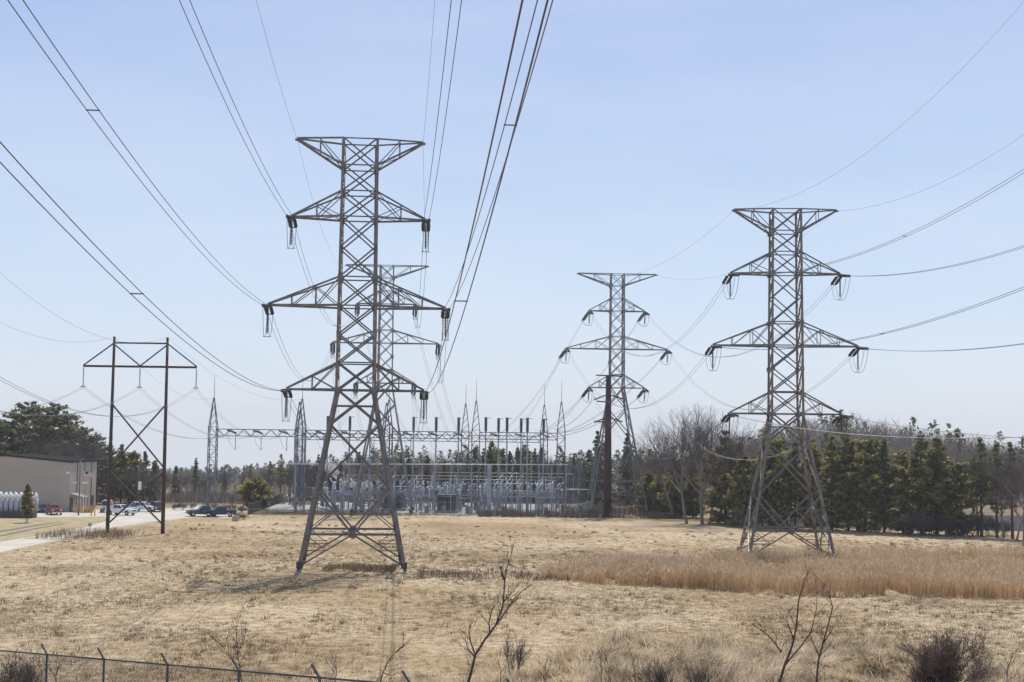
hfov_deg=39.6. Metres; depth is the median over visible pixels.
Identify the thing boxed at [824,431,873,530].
pine tree
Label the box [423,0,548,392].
conductor bundle
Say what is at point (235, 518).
utility box
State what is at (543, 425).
terminal pole
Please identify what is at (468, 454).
lattice column
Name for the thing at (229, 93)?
conductor bundle
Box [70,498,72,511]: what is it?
door
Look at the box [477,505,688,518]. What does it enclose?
dead brush
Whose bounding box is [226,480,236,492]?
bare tree
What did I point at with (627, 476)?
spruce tree
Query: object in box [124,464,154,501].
bare tree
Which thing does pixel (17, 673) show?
leafless sapling
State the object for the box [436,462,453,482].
bare tree
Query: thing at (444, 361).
conductor bundle
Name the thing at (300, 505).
lattice column
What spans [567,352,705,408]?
conductor bundle
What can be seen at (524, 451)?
pine tree
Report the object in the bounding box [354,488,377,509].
circuit breaker
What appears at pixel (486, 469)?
bare tree
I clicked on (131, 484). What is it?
bare tree
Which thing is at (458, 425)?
terminal pole
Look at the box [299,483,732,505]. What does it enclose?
undergrowth
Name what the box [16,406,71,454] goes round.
pine tree
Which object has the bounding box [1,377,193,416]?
conductor bundle
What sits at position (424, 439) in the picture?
lattice girder
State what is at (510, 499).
circuit breaker
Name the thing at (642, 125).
sky
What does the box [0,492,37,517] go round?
tank rack
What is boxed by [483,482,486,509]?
insulator stand
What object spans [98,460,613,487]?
ridge wood
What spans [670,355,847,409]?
conductor bundle
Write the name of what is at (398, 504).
power transformer
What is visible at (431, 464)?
overhead bus
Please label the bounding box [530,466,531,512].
bus support
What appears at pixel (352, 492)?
disconnect switch
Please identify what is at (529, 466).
bare tree
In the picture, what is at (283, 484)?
bare tree
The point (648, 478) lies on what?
young pine
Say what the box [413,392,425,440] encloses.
conductor bundle
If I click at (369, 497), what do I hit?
circuit breaker
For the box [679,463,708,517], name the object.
young pine
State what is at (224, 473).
spruce tree
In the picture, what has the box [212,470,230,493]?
bare tree
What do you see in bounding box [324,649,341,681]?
leafless sapling
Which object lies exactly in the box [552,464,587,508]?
switchgear bay
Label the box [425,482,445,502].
circuit breaker
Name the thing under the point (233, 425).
conductor bundle
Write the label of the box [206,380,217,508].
lattice column
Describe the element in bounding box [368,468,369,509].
bus support
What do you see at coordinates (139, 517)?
road
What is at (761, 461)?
lattice tower
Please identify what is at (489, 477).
steel column
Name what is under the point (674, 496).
young pine
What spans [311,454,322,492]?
spruce tree
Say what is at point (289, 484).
bare tree
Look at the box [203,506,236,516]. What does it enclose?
pickup truck
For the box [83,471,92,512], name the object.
flagpole
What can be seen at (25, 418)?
pine tree
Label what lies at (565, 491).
bus support
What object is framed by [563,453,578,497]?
spruce tree
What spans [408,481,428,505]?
disconnect switch
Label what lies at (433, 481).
bus bar
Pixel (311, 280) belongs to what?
conductor bundle
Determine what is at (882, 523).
bare shrub
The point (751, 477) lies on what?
pine tree
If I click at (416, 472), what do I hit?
bare tree
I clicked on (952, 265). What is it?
conductor bundle
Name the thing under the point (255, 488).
evergreen bush
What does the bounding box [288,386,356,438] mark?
conductor bundle
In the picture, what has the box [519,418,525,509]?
terminal pole
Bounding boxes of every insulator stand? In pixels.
[376,480,378,509]
[428,488,430,512]
[430,474,433,511]
[457,482,460,512]
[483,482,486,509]
[544,479,546,506]
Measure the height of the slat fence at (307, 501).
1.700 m
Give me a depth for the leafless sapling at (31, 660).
44.39 m
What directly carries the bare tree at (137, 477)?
on the ground at (465, 525)
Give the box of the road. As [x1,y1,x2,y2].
[0,504,239,551]
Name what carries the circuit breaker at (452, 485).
on the substation yard at (280, 506)
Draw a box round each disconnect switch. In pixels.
[311,487,337,504]
[322,481,346,507]
[330,478,355,508]
[342,482,366,509]
[361,484,382,507]
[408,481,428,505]
[414,486,438,511]
[456,489,479,509]
[460,485,481,510]
[481,481,507,509]
[496,475,521,508]
[496,481,521,511]
[516,486,540,512]
[519,483,543,510]
[535,482,563,510]
[535,483,559,509]
[540,489,562,509]
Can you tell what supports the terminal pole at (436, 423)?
on the substation yard at (280, 506)
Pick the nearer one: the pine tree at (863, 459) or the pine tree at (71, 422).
the pine tree at (863, 459)
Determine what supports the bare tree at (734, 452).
on the ground at (465, 525)
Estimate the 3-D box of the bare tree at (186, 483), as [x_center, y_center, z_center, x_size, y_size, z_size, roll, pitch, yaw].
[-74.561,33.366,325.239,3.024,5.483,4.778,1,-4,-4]
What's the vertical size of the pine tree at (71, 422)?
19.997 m
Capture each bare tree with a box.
[22,426,79,456]
[38,431,101,461]
[71,430,108,474]
[72,440,116,473]
[96,465,107,503]
[96,470,115,499]
[111,466,135,503]
[111,471,122,501]
[122,465,151,492]
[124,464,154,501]
[124,472,140,502]
[144,469,171,500]
[166,473,176,491]
[173,471,194,498]
[183,476,190,492]
[191,478,204,488]
[194,472,213,500]
[194,480,206,501]
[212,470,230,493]
[220,468,233,490]
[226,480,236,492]
[234,469,251,484]
[236,473,252,487]
[253,468,272,481]
[265,475,284,495]
[276,478,292,497]
[282,464,303,492]
[282,465,312,487]
[283,475,300,494]
[287,457,316,496]
[312,465,337,487]
[312,466,337,489]
[334,468,355,489]
[343,457,372,484]
[363,465,379,485]
[368,459,402,482]
[401,452,436,484]
[407,460,423,499]
[425,467,443,487]
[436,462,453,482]
[448,452,480,487]
[472,461,505,486]
[500,453,532,487]
[504,463,529,487]
[531,457,559,482]
[560,453,588,492]
[560,470,578,493]
[618,450,657,481]
[625,431,688,518]
[631,407,721,523]
[640,455,669,481]
[651,403,748,524]
[666,425,750,518]
[671,406,768,521]
[713,431,756,515]
[954,445,1008,534]
[969,453,1004,534]
[975,446,1023,544]
[976,452,1019,537]
[1000,465,1023,539]
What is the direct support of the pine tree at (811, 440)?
on the ground at (465, 525)
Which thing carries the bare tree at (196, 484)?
on the ground at (465, 525)
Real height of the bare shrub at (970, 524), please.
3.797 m
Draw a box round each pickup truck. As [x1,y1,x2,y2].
[45,504,62,514]
[105,504,137,515]
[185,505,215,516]
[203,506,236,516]
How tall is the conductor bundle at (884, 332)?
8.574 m
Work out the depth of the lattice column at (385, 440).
293.93 m
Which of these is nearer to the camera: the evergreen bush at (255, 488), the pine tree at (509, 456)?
the evergreen bush at (255, 488)
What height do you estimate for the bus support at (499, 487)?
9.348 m
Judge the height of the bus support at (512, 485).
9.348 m
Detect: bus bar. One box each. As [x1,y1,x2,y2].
[346,475,563,507]
[410,478,555,510]
[432,472,573,509]
[453,483,553,511]
[472,490,555,512]
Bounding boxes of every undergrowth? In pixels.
[97,485,292,503]
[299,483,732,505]
[723,507,987,530]
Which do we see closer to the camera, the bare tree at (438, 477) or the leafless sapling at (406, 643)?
the leafless sapling at (406, 643)
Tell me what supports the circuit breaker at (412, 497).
on the substation yard at (280, 506)
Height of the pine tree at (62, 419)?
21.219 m
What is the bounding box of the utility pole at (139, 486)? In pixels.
[137,468,151,500]
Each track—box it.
[0,522,57,531]
[0,523,66,536]
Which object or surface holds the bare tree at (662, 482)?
on the ground at (465, 525)
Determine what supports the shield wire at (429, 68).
attached to the lattice tower at (373, 390)
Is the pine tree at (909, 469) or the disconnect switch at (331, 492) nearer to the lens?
the pine tree at (909, 469)
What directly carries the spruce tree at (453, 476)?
on the ground at (465, 525)
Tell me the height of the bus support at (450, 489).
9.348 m
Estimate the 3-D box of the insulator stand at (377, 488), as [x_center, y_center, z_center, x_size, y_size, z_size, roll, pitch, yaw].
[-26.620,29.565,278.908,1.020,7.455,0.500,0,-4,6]
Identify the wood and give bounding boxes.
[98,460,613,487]
[98,465,245,493]
[279,437,801,494]
[643,407,1023,501]
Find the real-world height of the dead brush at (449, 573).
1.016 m
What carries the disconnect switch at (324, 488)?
on the substation yard at (280, 506)
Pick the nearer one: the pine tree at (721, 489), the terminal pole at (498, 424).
the pine tree at (721, 489)
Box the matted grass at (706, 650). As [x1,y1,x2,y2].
[384,620,1023,681]
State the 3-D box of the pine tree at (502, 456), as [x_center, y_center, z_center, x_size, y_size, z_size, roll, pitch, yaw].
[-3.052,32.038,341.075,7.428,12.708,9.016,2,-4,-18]
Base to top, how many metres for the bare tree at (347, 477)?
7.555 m
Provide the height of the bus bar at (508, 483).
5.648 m
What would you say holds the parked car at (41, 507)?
on the road
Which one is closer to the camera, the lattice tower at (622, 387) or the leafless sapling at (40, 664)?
the leafless sapling at (40, 664)
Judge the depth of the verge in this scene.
220.09 m
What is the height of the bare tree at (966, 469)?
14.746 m
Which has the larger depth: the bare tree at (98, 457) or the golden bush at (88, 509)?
the bare tree at (98, 457)
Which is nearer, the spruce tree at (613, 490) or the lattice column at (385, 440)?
the lattice column at (385, 440)
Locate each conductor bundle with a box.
[0,142,286,390]
[0,388,82,413]
[0,389,138,415]
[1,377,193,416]
[7,0,265,304]
[82,387,231,438]
[148,397,260,438]
[179,0,291,214]
[196,391,287,438]
[269,317,333,380]
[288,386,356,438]
[293,230,356,326]
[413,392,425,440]
[414,237,427,327]
[416,324,449,434]
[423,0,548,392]
[424,0,461,217]
[437,319,447,382]
[444,0,552,308]
[497,322,582,436]
[534,323,637,437]
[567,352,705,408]
[590,391,722,458]
[591,284,725,355]
[649,285,833,356]
[649,393,834,459]
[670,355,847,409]
[719,287,1023,349]
[735,416,1023,438]
[760,169,1023,274]
[848,417,1006,436]
[873,343,1023,350]
[875,245,1023,275]
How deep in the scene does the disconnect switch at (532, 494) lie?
281.76 m
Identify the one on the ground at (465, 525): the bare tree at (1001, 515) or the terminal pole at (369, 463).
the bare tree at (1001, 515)
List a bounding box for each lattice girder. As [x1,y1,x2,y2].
[217,429,297,450]
[302,433,378,440]
[305,430,383,450]
[390,434,460,441]
[392,431,470,452]
[469,435,539,442]
[480,432,556,453]
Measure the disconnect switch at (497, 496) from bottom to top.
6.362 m
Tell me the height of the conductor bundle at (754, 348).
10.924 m
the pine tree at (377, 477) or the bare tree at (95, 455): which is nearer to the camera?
the bare tree at (95, 455)
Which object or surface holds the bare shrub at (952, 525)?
on the ground at (465, 525)
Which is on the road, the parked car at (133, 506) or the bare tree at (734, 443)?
the parked car at (133, 506)
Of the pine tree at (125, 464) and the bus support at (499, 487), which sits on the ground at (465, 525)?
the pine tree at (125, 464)
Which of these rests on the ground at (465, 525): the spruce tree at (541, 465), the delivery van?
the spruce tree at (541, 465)
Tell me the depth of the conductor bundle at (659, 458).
224.62 m
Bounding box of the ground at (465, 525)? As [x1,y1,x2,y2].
[0,476,1023,681]
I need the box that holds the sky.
[0,0,1023,479]
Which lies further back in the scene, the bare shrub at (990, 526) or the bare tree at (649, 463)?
the bare tree at (649, 463)
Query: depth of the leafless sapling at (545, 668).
44.37 m
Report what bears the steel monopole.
on the ground at (465, 525)
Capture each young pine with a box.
[19,483,36,521]
[633,471,655,514]
[643,466,670,512]
[655,461,696,516]
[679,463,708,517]
[719,455,775,526]
[901,511,915,534]
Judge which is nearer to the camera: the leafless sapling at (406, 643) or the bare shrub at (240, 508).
the leafless sapling at (406, 643)
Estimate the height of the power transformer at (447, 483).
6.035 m
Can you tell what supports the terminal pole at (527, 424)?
on the substation yard at (280, 506)
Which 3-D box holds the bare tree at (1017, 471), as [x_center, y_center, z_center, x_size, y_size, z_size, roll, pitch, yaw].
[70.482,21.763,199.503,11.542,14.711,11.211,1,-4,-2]
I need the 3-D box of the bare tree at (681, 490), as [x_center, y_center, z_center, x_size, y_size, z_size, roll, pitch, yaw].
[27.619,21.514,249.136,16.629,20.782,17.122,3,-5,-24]
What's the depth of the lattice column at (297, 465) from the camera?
272.96 m
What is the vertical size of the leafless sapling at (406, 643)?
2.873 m
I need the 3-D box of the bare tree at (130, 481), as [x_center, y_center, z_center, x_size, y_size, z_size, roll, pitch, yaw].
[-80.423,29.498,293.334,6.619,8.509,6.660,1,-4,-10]
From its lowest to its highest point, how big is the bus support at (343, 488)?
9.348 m
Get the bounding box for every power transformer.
[381,483,404,510]
[434,485,458,512]
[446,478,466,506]
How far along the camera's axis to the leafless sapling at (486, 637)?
43.49 m
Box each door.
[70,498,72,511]
[91,495,93,506]
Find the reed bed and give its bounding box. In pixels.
[537,539,1023,599]
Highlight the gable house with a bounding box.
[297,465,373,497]
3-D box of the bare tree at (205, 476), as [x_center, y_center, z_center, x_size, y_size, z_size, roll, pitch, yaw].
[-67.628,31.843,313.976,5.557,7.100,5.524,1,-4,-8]
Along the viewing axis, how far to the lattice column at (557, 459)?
272.56 m
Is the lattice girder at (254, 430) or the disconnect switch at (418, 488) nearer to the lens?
the lattice girder at (254, 430)
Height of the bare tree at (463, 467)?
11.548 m
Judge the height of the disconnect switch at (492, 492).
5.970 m
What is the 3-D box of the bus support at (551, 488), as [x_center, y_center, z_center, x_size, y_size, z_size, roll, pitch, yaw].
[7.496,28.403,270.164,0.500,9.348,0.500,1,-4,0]
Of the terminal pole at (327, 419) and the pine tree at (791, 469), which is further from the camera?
the terminal pole at (327, 419)
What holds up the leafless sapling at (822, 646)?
on the ground at (465, 525)
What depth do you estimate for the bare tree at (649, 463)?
331.06 m
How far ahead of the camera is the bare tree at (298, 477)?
331.55 m
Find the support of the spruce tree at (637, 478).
on the ground at (465, 525)
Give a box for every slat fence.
[247,508,391,515]
[248,494,282,513]
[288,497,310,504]
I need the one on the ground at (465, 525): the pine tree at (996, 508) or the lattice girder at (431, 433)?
the pine tree at (996, 508)
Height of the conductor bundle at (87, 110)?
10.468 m
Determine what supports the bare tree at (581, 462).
on the ground at (465, 525)
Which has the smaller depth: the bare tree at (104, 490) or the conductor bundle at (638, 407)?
the conductor bundle at (638, 407)
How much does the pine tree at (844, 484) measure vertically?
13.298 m
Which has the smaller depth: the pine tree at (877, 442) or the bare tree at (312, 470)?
the pine tree at (877, 442)
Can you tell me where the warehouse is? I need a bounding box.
[0,454,98,511]
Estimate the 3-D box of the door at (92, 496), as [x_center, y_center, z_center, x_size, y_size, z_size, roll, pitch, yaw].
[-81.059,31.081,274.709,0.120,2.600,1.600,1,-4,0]
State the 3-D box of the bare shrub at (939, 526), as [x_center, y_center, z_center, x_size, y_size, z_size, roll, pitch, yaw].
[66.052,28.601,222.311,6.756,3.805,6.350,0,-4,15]
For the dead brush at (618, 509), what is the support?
on the ground at (465, 525)
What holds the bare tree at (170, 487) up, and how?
on the ground at (465, 525)
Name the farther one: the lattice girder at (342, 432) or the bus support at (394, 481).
the lattice girder at (342, 432)
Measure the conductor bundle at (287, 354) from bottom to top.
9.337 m
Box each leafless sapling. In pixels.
[0,647,18,681]
[4,647,23,681]
[13,650,33,680]
[22,639,41,681]
[35,651,50,680]
[42,656,65,679]
[204,601,246,680]
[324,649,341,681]
[379,630,411,681]
[452,532,534,681]
[496,646,510,681]
[537,656,551,681]
[594,648,605,681]
[598,645,621,681]
[624,644,644,681]
[751,561,828,681]
[790,571,840,681]
[996,651,1017,680]
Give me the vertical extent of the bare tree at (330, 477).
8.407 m
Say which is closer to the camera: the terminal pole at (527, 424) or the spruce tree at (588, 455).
the terminal pole at (527, 424)
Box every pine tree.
[0,419,24,453]
[1,407,35,453]
[7,401,42,452]
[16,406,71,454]
[20,402,82,455]
[55,410,85,446]
[61,426,106,476]
[78,432,118,498]
[96,443,125,502]
[113,444,136,503]
[122,450,148,502]
[135,451,154,500]
[146,460,161,500]
[246,465,253,477]
[265,461,276,485]
[273,454,289,493]
[284,461,294,496]
[370,460,392,497]
[480,441,509,493]
[492,448,511,494]
[503,451,514,494]
[513,444,533,495]
[689,429,757,523]
[727,443,744,511]
[738,442,782,525]
[739,436,804,525]
[776,442,816,528]
[787,442,833,529]
[796,438,828,511]
[805,435,857,530]
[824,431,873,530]
[826,450,862,524]
[839,437,893,531]
[860,439,901,531]
[867,438,900,520]
[879,447,919,532]
[886,433,950,533]
[894,449,914,506]
[905,436,972,534]
[935,460,982,535]
[963,437,998,536]
[980,442,1012,537]
[989,442,1023,538]
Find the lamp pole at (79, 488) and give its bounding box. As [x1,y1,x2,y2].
[74,461,85,514]
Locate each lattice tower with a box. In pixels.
[261,137,450,573]
[330,264,440,515]
[558,272,671,514]
[705,208,868,555]
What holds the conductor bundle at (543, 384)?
hanging from the lattice tower at (622, 387)
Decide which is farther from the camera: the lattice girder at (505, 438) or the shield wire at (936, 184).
the lattice girder at (505, 438)
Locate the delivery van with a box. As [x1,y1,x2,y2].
[100,500,113,511]
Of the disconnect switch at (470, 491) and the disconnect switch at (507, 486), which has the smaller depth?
the disconnect switch at (470, 491)
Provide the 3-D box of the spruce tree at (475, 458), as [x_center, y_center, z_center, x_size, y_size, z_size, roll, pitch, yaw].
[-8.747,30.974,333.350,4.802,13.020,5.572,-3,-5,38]
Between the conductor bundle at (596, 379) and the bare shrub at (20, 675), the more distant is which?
the conductor bundle at (596, 379)
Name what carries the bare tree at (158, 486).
on the ground at (465, 525)
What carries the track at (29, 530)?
on the verge
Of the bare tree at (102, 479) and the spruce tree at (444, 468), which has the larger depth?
the spruce tree at (444, 468)
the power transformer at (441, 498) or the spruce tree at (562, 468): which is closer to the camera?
the power transformer at (441, 498)
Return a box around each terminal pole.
[325,416,328,497]
[347,416,351,508]
[368,417,374,508]
[412,417,417,504]
[434,417,437,509]
[457,417,459,488]
[484,417,486,507]
[497,418,499,508]
[505,417,511,506]
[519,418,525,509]
[526,418,531,511]
[542,419,547,510]
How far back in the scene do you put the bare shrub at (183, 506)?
273.16 m
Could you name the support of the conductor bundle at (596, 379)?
hanging from the lattice tower at (622, 387)
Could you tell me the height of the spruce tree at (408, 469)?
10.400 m
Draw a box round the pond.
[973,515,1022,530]
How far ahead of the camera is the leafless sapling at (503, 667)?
43.40 m
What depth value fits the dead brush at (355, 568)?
148.75 m
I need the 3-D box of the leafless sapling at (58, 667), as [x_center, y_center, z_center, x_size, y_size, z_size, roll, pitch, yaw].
[-13.303,10.136,41.363,0.758,2.176,0.637,3,-5,-33]
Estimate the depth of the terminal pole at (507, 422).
280.19 m
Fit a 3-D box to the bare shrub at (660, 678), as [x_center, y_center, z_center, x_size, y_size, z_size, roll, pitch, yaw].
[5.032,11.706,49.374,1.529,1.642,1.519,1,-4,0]
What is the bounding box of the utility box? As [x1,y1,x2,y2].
[232,516,238,520]
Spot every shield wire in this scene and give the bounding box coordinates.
[2,274,160,342]
[256,0,296,136]
[423,3,434,140]
[583,212,731,278]
[743,4,1021,209]
[844,135,1022,210]
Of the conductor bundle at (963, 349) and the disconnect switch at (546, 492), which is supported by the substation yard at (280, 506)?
the disconnect switch at (546, 492)
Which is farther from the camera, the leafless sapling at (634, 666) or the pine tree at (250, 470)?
the pine tree at (250, 470)
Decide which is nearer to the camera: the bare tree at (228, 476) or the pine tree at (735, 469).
the pine tree at (735, 469)
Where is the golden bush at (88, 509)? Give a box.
[71,505,94,512]
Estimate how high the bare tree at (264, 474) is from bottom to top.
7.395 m
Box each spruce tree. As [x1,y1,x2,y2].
[169,466,183,494]
[189,458,204,494]
[221,472,227,493]
[297,464,306,495]
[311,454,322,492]
[336,465,345,495]
[351,452,363,488]
[395,452,408,485]
[404,456,411,485]
[420,454,433,492]
[440,459,448,489]
[451,452,464,487]
[463,452,474,497]
[466,445,480,496]
[477,448,488,488]
[508,447,525,500]
[527,448,540,502]
[535,447,549,490]
[550,460,560,499]
[555,458,567,497]
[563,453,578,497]
[576,460,595,502]
[577,450,603,504]
[580,431,603,505]
[592,442,618,504]
[614,433,641,503]
[630,455,645,496]
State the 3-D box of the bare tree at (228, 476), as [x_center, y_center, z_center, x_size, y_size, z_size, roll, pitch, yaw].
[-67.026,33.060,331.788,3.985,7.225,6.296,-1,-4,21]
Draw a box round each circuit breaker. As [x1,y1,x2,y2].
[320,487,342,508]
[349,486,367,502]
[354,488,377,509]
[358,486,380,506]
[402,489,420,510]
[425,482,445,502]
[443,484,461,502]
[474,486,496,509]
[474,490,496,509]
[498,487,520,507]
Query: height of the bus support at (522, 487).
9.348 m
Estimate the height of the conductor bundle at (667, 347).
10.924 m
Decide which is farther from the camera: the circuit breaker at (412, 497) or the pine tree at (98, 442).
the pine tree at (98, 442)
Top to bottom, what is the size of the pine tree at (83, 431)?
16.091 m
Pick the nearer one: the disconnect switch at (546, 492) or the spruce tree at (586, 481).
the disconnect switch at (546, 492)
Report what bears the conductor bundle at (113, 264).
attached to the lattice tower at (373, 390)
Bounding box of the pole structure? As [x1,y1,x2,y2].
[80,336,197,533]
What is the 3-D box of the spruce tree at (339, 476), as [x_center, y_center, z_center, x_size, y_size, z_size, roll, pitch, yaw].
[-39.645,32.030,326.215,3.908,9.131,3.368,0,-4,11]
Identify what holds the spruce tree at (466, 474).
on the ground at (465, 525)
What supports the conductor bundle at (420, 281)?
attached to the lattice tower at (360, 478)
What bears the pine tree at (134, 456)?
on the ground at (465, 525)
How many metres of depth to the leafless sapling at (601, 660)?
45.41 m
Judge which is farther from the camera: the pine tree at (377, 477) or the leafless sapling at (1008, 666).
the pine tree at (377, 477)
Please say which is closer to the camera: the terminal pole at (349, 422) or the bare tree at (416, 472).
the terminal pole at (349, 422)
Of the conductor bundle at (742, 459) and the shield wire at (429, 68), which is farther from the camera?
the conductor bundle at (742, 459)
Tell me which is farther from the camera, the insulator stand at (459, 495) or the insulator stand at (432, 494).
the insulator stand at (432, 494)
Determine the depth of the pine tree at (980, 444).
221.24 m
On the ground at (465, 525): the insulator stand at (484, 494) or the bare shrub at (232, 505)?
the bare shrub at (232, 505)
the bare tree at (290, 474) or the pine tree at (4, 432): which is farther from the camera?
the bare tree at (290, 474)
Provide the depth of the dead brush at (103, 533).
196.35 m
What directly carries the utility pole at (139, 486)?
on the ground at (465, 525)
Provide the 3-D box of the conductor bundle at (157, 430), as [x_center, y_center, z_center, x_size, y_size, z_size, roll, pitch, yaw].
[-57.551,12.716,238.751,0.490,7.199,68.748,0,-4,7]
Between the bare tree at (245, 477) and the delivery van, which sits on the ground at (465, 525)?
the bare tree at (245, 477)
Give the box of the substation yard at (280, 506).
[269,501,589,515]
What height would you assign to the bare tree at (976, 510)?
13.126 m
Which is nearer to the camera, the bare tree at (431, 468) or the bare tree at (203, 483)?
the bare tree at (203, 483)
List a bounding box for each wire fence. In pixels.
[0,643,509,681]
[395,501,592,514]
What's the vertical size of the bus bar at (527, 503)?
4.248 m
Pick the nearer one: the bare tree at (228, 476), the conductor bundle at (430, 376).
the conductor bundle at (430, 376)
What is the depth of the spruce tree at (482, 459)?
331.10 m
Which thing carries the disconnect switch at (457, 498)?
on the substation yard at (280, 506)
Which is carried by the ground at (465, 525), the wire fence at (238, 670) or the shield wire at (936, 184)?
the wire fence at (238, 670)
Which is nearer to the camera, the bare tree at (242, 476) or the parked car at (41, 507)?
the parked car at (41, 507)
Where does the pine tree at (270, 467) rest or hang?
on the ground at (465, 525)
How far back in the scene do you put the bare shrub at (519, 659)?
58.97 m
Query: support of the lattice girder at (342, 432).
attached to the lattice column at (297, 465)
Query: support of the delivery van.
on the road
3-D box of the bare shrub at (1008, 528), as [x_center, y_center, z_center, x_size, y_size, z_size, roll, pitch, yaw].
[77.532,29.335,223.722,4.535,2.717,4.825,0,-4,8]
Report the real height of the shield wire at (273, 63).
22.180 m
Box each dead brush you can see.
[33,525,145,539]
[269,511,460,515]
[321,562,396,572]
[414,567,569,581]
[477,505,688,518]
[560,500,705,515]
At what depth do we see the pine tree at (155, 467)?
306.36 m
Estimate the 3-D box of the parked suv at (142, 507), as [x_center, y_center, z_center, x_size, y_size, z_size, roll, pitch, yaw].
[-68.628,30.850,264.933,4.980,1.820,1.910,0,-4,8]
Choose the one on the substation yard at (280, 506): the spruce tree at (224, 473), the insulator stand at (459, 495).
the insulator stand at (459, 495)
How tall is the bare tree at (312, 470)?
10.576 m
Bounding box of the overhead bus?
[288,463,567,464]
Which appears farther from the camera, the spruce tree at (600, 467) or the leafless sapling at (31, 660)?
the spruce tree at (600, 467)
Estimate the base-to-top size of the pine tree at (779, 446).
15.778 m
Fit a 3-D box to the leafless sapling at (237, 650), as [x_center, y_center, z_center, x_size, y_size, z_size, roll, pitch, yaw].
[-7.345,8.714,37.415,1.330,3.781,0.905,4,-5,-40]
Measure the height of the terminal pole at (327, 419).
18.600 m
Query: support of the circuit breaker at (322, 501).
on the substation yard at (280, 506)
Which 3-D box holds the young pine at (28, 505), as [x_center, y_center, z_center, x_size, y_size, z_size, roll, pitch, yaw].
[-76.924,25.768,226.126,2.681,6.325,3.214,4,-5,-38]
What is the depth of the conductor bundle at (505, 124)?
64.80 m
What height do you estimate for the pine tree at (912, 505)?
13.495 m
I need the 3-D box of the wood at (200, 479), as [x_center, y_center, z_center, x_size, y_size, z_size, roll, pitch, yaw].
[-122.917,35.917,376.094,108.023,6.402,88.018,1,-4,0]
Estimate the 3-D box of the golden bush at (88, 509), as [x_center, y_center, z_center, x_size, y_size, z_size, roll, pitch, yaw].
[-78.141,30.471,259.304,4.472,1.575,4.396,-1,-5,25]
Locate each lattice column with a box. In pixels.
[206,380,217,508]
[292,402,303,506]
[295,391,306,511]
[380,403,389,507]
[381,378,392,512]
[460,404,468,505]
[470,386,479,512]
[539,391,547,502]
[556,394,565,511]
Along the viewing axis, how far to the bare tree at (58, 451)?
288.77 m
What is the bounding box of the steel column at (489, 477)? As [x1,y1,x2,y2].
[487,465,491,512]
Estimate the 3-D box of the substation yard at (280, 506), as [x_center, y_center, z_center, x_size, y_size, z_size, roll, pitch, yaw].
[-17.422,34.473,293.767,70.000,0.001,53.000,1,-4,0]
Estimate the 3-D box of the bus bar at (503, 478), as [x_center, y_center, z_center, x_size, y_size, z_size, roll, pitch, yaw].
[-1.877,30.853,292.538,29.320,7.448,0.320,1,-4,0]
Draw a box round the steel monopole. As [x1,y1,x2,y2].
[594,375,621,516]
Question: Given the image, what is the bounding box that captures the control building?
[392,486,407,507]
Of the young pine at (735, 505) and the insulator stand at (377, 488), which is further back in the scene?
the insulator stand at (377, 488)
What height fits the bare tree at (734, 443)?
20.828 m
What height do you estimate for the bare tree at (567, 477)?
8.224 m
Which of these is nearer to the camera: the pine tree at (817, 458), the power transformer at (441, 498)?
the pine tree at (817, 458)
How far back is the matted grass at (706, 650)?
55.75 m
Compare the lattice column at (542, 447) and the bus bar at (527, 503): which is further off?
the lattice column at (542, 447)
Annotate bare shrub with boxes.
[0,660,48,681]
[177,503,191,509]
[226,504,235,508]
[237,506,246,512]
[502,629,533,675]
[636,658,676,681]
[684,663,736,681]
[879,520,895,531]
[891,624,1000,681]
[901,511,940,535]
[919,513,957,535]
[933,516,965,535]
[947,516,983,534]
[959,510,994,535]
[975,515,1009,535]
[989,520,1017,535]
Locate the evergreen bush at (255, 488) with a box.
[234,476,277,508]
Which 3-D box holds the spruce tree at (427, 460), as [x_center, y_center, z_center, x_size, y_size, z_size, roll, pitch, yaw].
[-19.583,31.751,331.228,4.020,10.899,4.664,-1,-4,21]
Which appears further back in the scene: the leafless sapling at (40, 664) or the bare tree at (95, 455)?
the bare tree at (95, 455)
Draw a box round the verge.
[0,517,182,555]
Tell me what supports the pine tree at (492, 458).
on the ground at (465, 525)
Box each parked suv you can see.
[131,501,153,511]
[150,501,160,511]
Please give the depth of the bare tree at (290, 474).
340.16 m
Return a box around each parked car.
[37,504,47,512]
[128,504,138,511]
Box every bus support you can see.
[294,463,295,511]
[343,465,344,512]
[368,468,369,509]
[394,465,395,497]
[421,465,422,512]
[432,465,434,513]
[449,465,451,513]
[470,465,471,513]
[499,465,500,512]
[512,465,512,506]
[522,466,523,510]
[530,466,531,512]
[538,466,539,511]
[551,466,551,510]
[565,467,566,513]
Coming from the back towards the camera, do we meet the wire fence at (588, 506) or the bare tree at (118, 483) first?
the bare tree at (118, 483)
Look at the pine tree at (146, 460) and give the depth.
303.48 m
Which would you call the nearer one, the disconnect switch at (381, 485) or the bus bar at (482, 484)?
the bus bar at (482, 484)
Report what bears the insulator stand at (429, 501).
on the substation yard at (280, 506)
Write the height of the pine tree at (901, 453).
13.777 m

